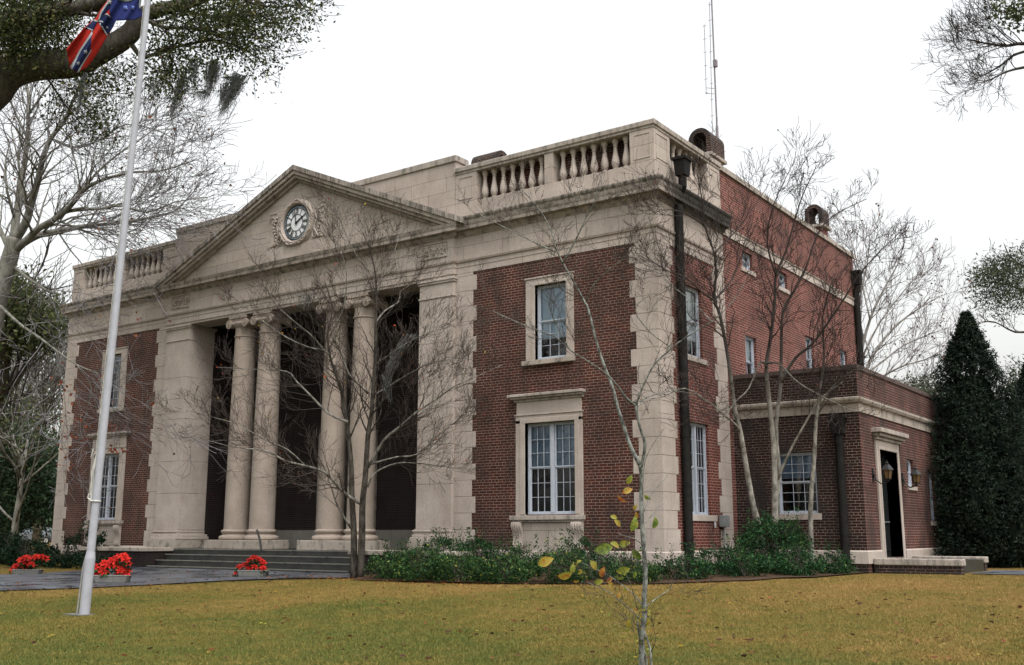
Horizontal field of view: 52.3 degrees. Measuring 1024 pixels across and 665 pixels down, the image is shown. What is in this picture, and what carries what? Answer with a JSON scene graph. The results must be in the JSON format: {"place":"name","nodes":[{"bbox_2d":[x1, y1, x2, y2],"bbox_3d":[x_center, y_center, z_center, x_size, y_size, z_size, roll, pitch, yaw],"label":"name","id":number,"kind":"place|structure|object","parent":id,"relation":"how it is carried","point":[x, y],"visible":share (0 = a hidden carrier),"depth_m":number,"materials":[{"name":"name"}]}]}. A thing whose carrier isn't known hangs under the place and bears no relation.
{"place":"outdoors","nodes":[
{"label":"outdoors","id":0,"kind":"place"},
{"bbox_2d":[19,527,51,543],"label":"parked car","id":1,"kind":"object","parent":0,"point":[29,535],"visible":0.16,"depth_m":91.25,"materials":[{"name":"paint"}]},
{"bbox_2d":[0,567,349,589],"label":"path","id":2,"kind":"structure","parent":0,"point":[54,580],"depth_m":25.41,"materials":[{"name":"grey concrete"}]},
{"bbox_2d":[9,554,49,573],"bbox_3d":[-12.956,6.241,27.957,1.108,0.592,0.438,-1,-11,3],"label":"flower planter","id":3,"kind":"object","parent":2,"relation":"on","point":[27,565],"visible":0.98,"depth_m":27.91,"materials":[{"name":"concrete"}]},
{"bbox_2d":[93,553,131,582],"bbox_3d":[-9.348,5.486,24.184,1.143,0.755,0.466,0,-11,-1],"label":"flower planter","id":4,"kind":"object","parent":2,"relation":"on","point":[121,574],"visible":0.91,"depth_m":24.11,"materials":[{"name":"concrete"}]},
{"bbox_2d":[232,555,269,576],"bbox_3d":[-6.345,5.733,25.431,0.944,0.613,0.443,-1,-11,5],"label":"flower planter","id":5,"kind":"object","parent":2,"relation":"on","point":[252,570],"visible":0.98,"depth_m":25.34,"materials":[{"name":"concrete"}]},
{"bbox_2d":[0,541,1023,664],"bbox_3d":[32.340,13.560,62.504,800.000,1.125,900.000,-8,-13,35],"label":"lawn","id":6,"kind":"structure","parent":0,"point":[4,568],"depth_m":14.05,"materials":[{"name":"plant"}]},
{"bbox_2d":[0,528,22,563],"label":"hedge bush","id":7,"kind":"object","parent":6,"relation":"on","point":[4,543],"visible":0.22,"depth_m":34.70,"materials":[{"name":"green plant"}]},
{"bbox_2d":[0,531,48,565],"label":"hedge bush","id":8,"kind":"object","parent":6,"relation":"on","point":[15,534],"visible":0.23,"depth_m":33.79,"materials":[{"name":"green plant"}]},
{"bbox_2d":[0,359,59,542],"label":"evergreen tree","id":9,"kind":"object","parent":6,"relation":"on","point":[38,510],"visible":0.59,"depth_m":50.40,"materials":[{"name":"green plant"}]},
{"bbox_2d":[0,306,64,535],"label":"bare tree","id":10,"kind":"object","parent":6,"relation":"on","point":[19,498],"visible":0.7,"depth_m":41.77,"materials":[{"name":"grey plant"}]},
{"bbox_2d":[0,534,66,567],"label":"hedge bush","id":11,"kind":"object","parent":6,"relation":"on","point":[5,554],"visible":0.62,"depth_m":32.01,"materials":[{"name":"green plant"}]},
{"bbox_2d":[0,283,70,533],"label":"leafless tree","id":12,"kind":"object","parent":6,"relation":"on","point":[41,380],"visible":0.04,"depth_m":75.93,"materials":[{"name":"plant"}]},
{"bbox_2d":[0,263,72,546],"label":"leafless tree","id":13,"kind":"object","parent":6,"relation":"on","point":[59,373],"visible":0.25,"depth_m":68.97,"materials":[{"name":"grey plant"}]},
{"bbox_2d":[0,186,75,453],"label":"evergreen tree","id":14,"kind":"object","parent":6,"relation":"on","point":[14,331],"visible":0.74,"depth_m":44.83,"materials":[{"name":"green plant"}]},
{"bbox_2d":[45,542,84,567],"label":"hedge bush","id":15,"kind":"object","parent":6,"relation":"on","point":[64,560],"visible":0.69,"depth_m":31.30,"materials":[{"name":"green plant"}]},
{"bbox_2d":[61,519,108,557],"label":"hedge bush","id":16,"kind":"object","parent":6,"relation":"on","point":[101,539],"visible":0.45,"depth_m":32.92,"materials":[{"name":"green plant"}]},
{"bbox_2d":[71,541,115,567],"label":"hedge bush","id":17,"kind":"object","parent":6,"relation":"on","point":[76,559],"visible":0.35,"depth_m":30.43,"materials":[{"name":"green plant"}]},
{"bbox_2d":[63,0,150,615],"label":"flagpole","id":18,"kind":"object","parent":6,"relation":"on","point":[87,572],"visible":0.96,"depth_m":17.34,"materials":[{"name":"white metal"}]},
{"bbox_2d":[66,0,141,72],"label":"flag","id":19,"kind":"object","parent":18,"relation":"attached to","point":[83,47],"visible":1,"depth_m":18.30,"materials":[{"name":"red fabric"}]},
{"bbox_2d":[0,1,276,525],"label":"sycamore tree","id":20,"kind":"object","parent":6,"relation":"on","point":[14,243],"visible":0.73,"depth_m":30.87,"materials":[{"name":"grey plant"}]},
{"bbox_2d":[0,0,343,210],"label":"live oak","id":21,"kind":"object","parent":6,"relation":"on","point":[23,25],"visible":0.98,"depth_m":23.75,"materials":[{"name":"green plant"}]},
{"bbox_2d":[138,172,534,577],"bbox_3d":[-3.839,1.071,24.037,8.662,9.237,4.081,1,-11,-3],"label":"bare tree","id":22,"kind":"object","parent":6,"relation":"on","point":[357,566],"visible":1,"depth_m":24.20,"materials":[{"name":"grey plant"}]},
{"bbox_2d":[269,574,723,584],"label":"fallen leaves","id":23,"kind":"object","parent":6,"relation":"on","point":[411,581],"visible":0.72,"depth_m":23.36,"materials":[{"name":"brown plant"}]},
{"bbox_2d":[0,578,1009,656],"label":"fallen leaves","id":24,"kind":"object","parent":6,"relation":"on","point":[475,630],"visible":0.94,"depth_m":14.32,"materials":[{"name":"brown plant"}]},
{"bbox_2d":[0,570,1023,662],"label":"fallen leaves","id":25,"kind":"object","parent":6,"relation":"on","point":[742,655],"visible":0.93,"depth_m":14.75,"materials":[{"name":"brown plant"}]},
{"bbox_2d":[51,118,983,575],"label":"courthouse","id":26,"kind":"structure","parent":6,"relation":"on","point":[553,458],"depth_m":27.38,"materials":[{"name":"brick"}]},
{"bbox_2d":[83,431,129,545],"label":"window","id":27,"kind":"structure","parent":26,"relation":"in","point":[113,498],"depth_m":34.88,"materials":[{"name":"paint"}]},
{"bbox_2d":[97,346,128,413],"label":"window","id":28,"kind":"structure","parent":26,"relation":"in","point":[117,397],"depth_m":35.65,"materials":[{"name":"paint"}]},
{"bbox_2d":[315,429,377,534],"bbox_3d":[-4.966,4.774,31.699,2.420,3.510,0.280,-8,-13,35],"label":"door","id":29,"kind":"structure","parent":26,"relation":"in","point":[346,476],"depth_m":31.78,"materials":[{"name":"wood"}]},
{"bbox_2d":[507,388,585,550],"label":"window","id":30,"kind":"structure","parent":26,"relation":"in","point":[555,476],"depth_m":24.93,"materials":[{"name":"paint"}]},
{"bbox_2d":[521,271,574,366],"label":"window","id":31,"kind":"structure","parent":26,"relation":"in","point":[546,355],"depth_m":25.63,"materials":[{"name":"paint"}]},
{"bbox_2d":[685,275,707,365],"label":"window","id":32,"kind":"structure","parent":26,"relation":"in","point":[692,338],"depth_m":25.54,"materials":[{"name":"paint"}]},
{"bbox_2d":[690,412,717,521],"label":"window","id":33,"kind":"structure","parent":26,"relation":"in","point":[695,439],"depth_m":24.87,"materials":[{"name":"paint"}]},
{"bbox_2d":[703,0,718,137],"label":"radio mast","id":34,"kind":"object","parent":26,"relation":"on","point":[715,63],"visible":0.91,"depth_m":36.53,"materials":[{"name":"metal"}]},
{"bbox_2d":[714,515,729,560],"bbox_3d":[5.025,5.063,24.947,0.155,1.370,0.670,-8,-13,35],"label":"electric box","id":35,"kind":"object","parent":26,"relation":"attached to","point":[724,521],"visible":0.83,"depth_m":25.10,"materials":[{"name":"grey metal"}]},
{"bbox_2d":[741,253,755,276],"bbox_3d":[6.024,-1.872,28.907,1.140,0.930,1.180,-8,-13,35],"label":"window","id":36,"kind":"structure","parent":26,"relation":"in","point":[745,264],"depth_m":28.77,"materials":[{"name":"paint"}]},
{"bbox_2d":[745,336,754,373],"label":"window","id":37,"kind":"structure","parent":26,"relation":"in","point":[748,341],"depth_m":28.41,"materials":[{"name":"paint"}]},
{"bbox_2d":[778,273,789,294],"bbox_3d":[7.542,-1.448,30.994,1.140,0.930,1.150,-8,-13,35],"label":"window","id":38,"kind":"structure","parent":26,"relation":"in","point":[782,288],"depth_m":30.84,"materials":[{"name":"paint"}]},
{"bbox_2d":[778,442,821,519],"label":"window","id":39,"kind":"structure","parent":26,"relation":"in","point":[795,476],"depth_m":25.72,"materials":[{"name":"paint"}]},
{"bbox_2d":[805,336,811,367],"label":"window","id":40,"kind":"structure","parent":26,"relation":"in","point":[807,352],"depth_m":32.21,"materials":[{"name":"paint"}]},
{"bbox_2d":[840,350,844,364],"bbox_3d":[10.878,1.268,34.533,0.095,1.360,0.680,-8,-13,35],"label":"window","id":41,"kind":"structure","parent":26,"relation":"in","point":[843,356],"depth_m":34.84,"materials":[{"name":"paint"}]},
{"bbox_2d":[872,460,893,483],"bbox_3d":[8.919,3.355,25.071,0.510,0.586,0.268,-8,-13,35],"label":"wall lantern","id":42,"kind":"object","parent":26,"relation":"attached to","point":[887,469],"depth_m":24.96,"materials":[{"name":"black metal"}]},
{"bbox_2d":[871,427,908,557],"bbox_3d":[9.450,4.074,26.172,0.560,3.180,2.400,-8,-13,35],"label":"door","id":43,"kind":"structure","parent":26,"relation":"in","point":[886,440],"depth_m":26.54,"materials":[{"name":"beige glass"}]},
{"bbox_2d":[901,465,921,487],"bbox_3d":[10.381,3.744,27.086,0.510,0.586,0.268,-8,-13,35],"label":"wall lantern","id":44,"kind":"object","parent":26,"relation":"attached to","point":[915,474],"depth_m":26.98,"materials":[{"name":"black metal"}]},
{"bbox_2d":[907,460,917,490],"bbox_3d":[10.651,3.827,28.006,0.200,0.820,0.850,-8,-13,35],"label":"window","id":45,"kind":"structure","parent":26,"relation":"in","point":[908,461],"depth_m":28.20,"materials":[{"name":"paint"}]},
{"bbox_2d":[928,473,939,525],"bbox_3d":[11.870,4.721,29.575,0.200,1.500,0.850,-8,-13,35],"label":"window","id":46,"kind":"structure","parent":26,"relation":"in","point":[933,522],"depth_m":29.79,"materials":[{"name":"paint"}]},
{"bbox_2d":[353,570,862,582],"bbox_3d":[2.299,5.449,23.281,11.875,0.142,5.255,0,-11,-1],"label":"planting bed","id":47,"kind":"object","parent":6,"relation":"on","point":[719,577],"visible":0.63,"depth_m":21.77,"materials":[{"name":"brown soil"}]},
{"bbox_2d":[363,538,429,579],"bbox_3d":[-2.656,5.163,23.746,1.554,0.948,1.358,-8,-13,35],"label":"shrub","id":48,"kind":"object","parent":47,"relation":"on","point":[376,561],"visible":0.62,"depth_m":23.57,"materials":[{"name":"green plant"}]},
{"bbox_2d":[382,537,457,581],"bbox_3d":[-1.993,5.024,23.110,1.826,0.991,1.412,-8,-13,35],"label":"shrub","id":49,"kind":"object","parent":47,"relation":"on","point":[421,574],"visible":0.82,"depth_m":22.80,"materials":[{"name":"green plant"}]},
{"bbox_2d":[418,527,474,550],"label":"shrub","id":50,"kind":"object","parent":47,"relation":"on","point":[445,542],"visible":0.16,"depth_m":24.83,"materials":[{"name":"green plant"}]},
{"bbox_2d":[426,541,491,582],"bbox_3d":[-1.125,4.958,22.496,1.296,0.896,1.683,6,-12,-28],"label":"shrub","id":51,"kind":"object","parent":47,"relation":"on","point":[466,566],"visible":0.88,"depth_m":22.28,"materials":[{"name":"green plant"}]},
{"bbox_2d":[449,527,498,574],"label":"shrub","id":52,"kind":"object","parent":47,"relation":"on","point":[482,545],"visible":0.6,"depth_m":24.29,"materials":[{"name":"green plant"}]},
{"bbox_2d":[471,541,544,583],"bbox_3d":[-0.079,4.846,21.988,1.748,0.906,1.380,-8,-13,35],"label":"shrub","id":53,"kind":"object","parent":47,"relation":"on","point":[510,562],"visible":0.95,"depth_m":21.79,"materials":[{"name":"green plant"}]},
{"bbox_2d":[487,533,548,576],"bbox_3d":[0.121,5.032,23.503,1.608,0.999,1.177,-8,-13,35],"label":"shrub","id":54,"kind":"object","parent":47,"relation":"on","point":[521,551],"visible":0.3,"depth_m":23.48,"materials":[{"name":"green plant"}]},
{"bbox_2d":[527,536,598,584],"bbox_3d":[1.027,4.724,21.648,1.747,0.991,1.285,-8,-13,35],"label":"shrub","id":55,"kind":"object","parent":47,"relation":"on","point":[557,572],"visible":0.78,"depth_m":21.44,"materials":[{"name":"green plant"}]},
{"bbox_2d":[554,527,607,575],"bbox_3d":[1.411,4.816,22.824,1.383,1.130,1.199,-8,-13,35],"label":"shrub","id":56,"kind":"object","parent":47,"relation":"on","point":[585,544],"visible":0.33,"depth_m":22.70,"materials":[{"name":"green plant"}]},
{"bbox_2d":[582,542,642,579],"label":"shrub","id":57,"kind":"object","parent":47,"relation":"on","point":[609,561],"visible":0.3,"depth_m":21.91,"materials":[{"name":"green plant"}]},
{"bbox_2d":[603,546,670,583],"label":"shrub","id":58,"kind":"object","parent":47,"relation":"on","point":[655,574],"visible":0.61,"depth_m":21.18,"materials":[{"name":"green plant"}]},
{"bbox_2d":[660,542,718,579],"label":"shrub","id":59,"kind":"object","parent":47,"relation":"on","point":[704,566],"visible":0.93,"depth_m":21.41,"materials":[{"name":"green plant"}]},
{"bbox_2d":[695,534,750,574],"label":"shrub","id":60,"kind":"object","parent":47,"relation":"on","point":[721,552],"visible":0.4,"depth_m":22.61,"materials":[{"name":"green plant"}]},
{"bbox_2d":[714,539,773,576],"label":"shrub","id":61,"kind":"object","parent":47,"relation":"on","point":[739,560],"visible":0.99,"depth_m":21.73,"materials":[{"name":"green plant"}]},
{"bbox_2d":[583,117,933,570],"bbox_3d":[5.341,0.241,24.139,7.777,10.495,4.180,0,-11,-1],"label":"bare tree","id":62,"kind":"object","parent":47,"relation":"on","point":[777,469],"visible":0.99,"depth_m":24.34,"materials":[{"name":"grey plant"}]},
{"bbox_2d":[735,506,812,572],"bbox_3d":[5.947,4.703,23.793,1.811,1.640,1.637,-8,-13,35],"label":"shrub","id":63,"kind":"object","parent":47,"relation":"on","point":[773,528],"visible":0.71,"depth_m":23.55,"materials":[{"name":"green plant"}]},
{"bbox_2d":[769,536,830,575],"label":"shrub","id":64,"kind":"object","parent":47,"relation":"on","point":[799,568],"visible":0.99,"depth_m":22.34,"materials":[{"name":"green plant"}]},
{"bbox_2d":[815,540,859,574],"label":"shrub","id":65,"kind":"object","parent":47,"relation":"on","point":[838,563],"visible":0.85,"depth_m":23.27,"materials":[{"name":"green plant"}]},
{"bbox_2d":[455,135,771,664],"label":"young dogwood","id":66,"kind":"object","parent":6,"relation":"on","point":[606,548],"visible":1,"depth_m":10.10,"materials":[{"name":"grey plant"}]},
{"bbox_2d":[815,189,986,393],"bbox_3d":[15.411,0.941,39.554,8.684,14.131,5.744,2,-11,-8],"label":"bare tree","id":67,"kind":"object","parent":6,"relation":"on","point":[919,305],"visible":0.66,"depth_m":39.96,"materials":[{"name":"grey plant"}]},
{"bbox_2d":[886,335,945,397],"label":"broadleaf tree","id":68,"kind":"object","parent":6,"relation":"on","point":[926,382],"visible":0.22,"depth_m":74.66,"materials":[{"name":"green plant"}]},
{"bbox_2d":[874,558,965,574],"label":"wall","id":69,"kind":"structure","parent":6,"relation":"on","point":[918,566],"depth_m":23.77,"materials":[{"name":"brick"}]},
{"bbox_2d":[912,556,988,570],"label":"wall","id":70,"kind":"structure","parent":6,"relation":"on","point":[986,560],"depth_m":26.36,"materials":[{"name":"stone"}]},
{"bbox_2d":[911,0,1023,120],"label":"bare tree","id":71,"kind":"object","parent":6,"relation":"on","point":[1016,17],"visible":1,"depth_m":21.06,"materials":[{"name":"grey plant"}]},
{"bbox_2d":[926,309,1023,567],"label":"red cedar","id":72,"kind":"object","parent":6,"relation":"on","point":[980,491],"visible":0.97,"depth_m":29.02,"materials":[{"name":"plant"}]},
{"bbox_2d":[957,238,1023,389],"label":"broadleaf tree","id":73,"kind":"object","parent":6,"relation":"on","point":[1001,282],"visible":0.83,"depth_m":51.41,"materials":[{"name":"green plant"}]},
{"bbox_2d":[1006,362,1023,480],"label":"red cedar","id":74,"kind":"object","parent":6,"relation":"on","point":[1020,381],"visible":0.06,"depth_m":34.97,"materials":[{"name":"plant"}]},
{"bbox_2d":[0,0,1023,531],"label":"sky","id":75,"kind":"structure","parent":0,"point":[394,85],"materials":[{"name":"white"}]},
{"bbox_2d":[973,570,1023,574],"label":"side path","id":76,"kind":"structure","parent":0,"point":[1021,572],"depth_m":24.11,"materials":[{"name":"grey concrete"}]}
]}

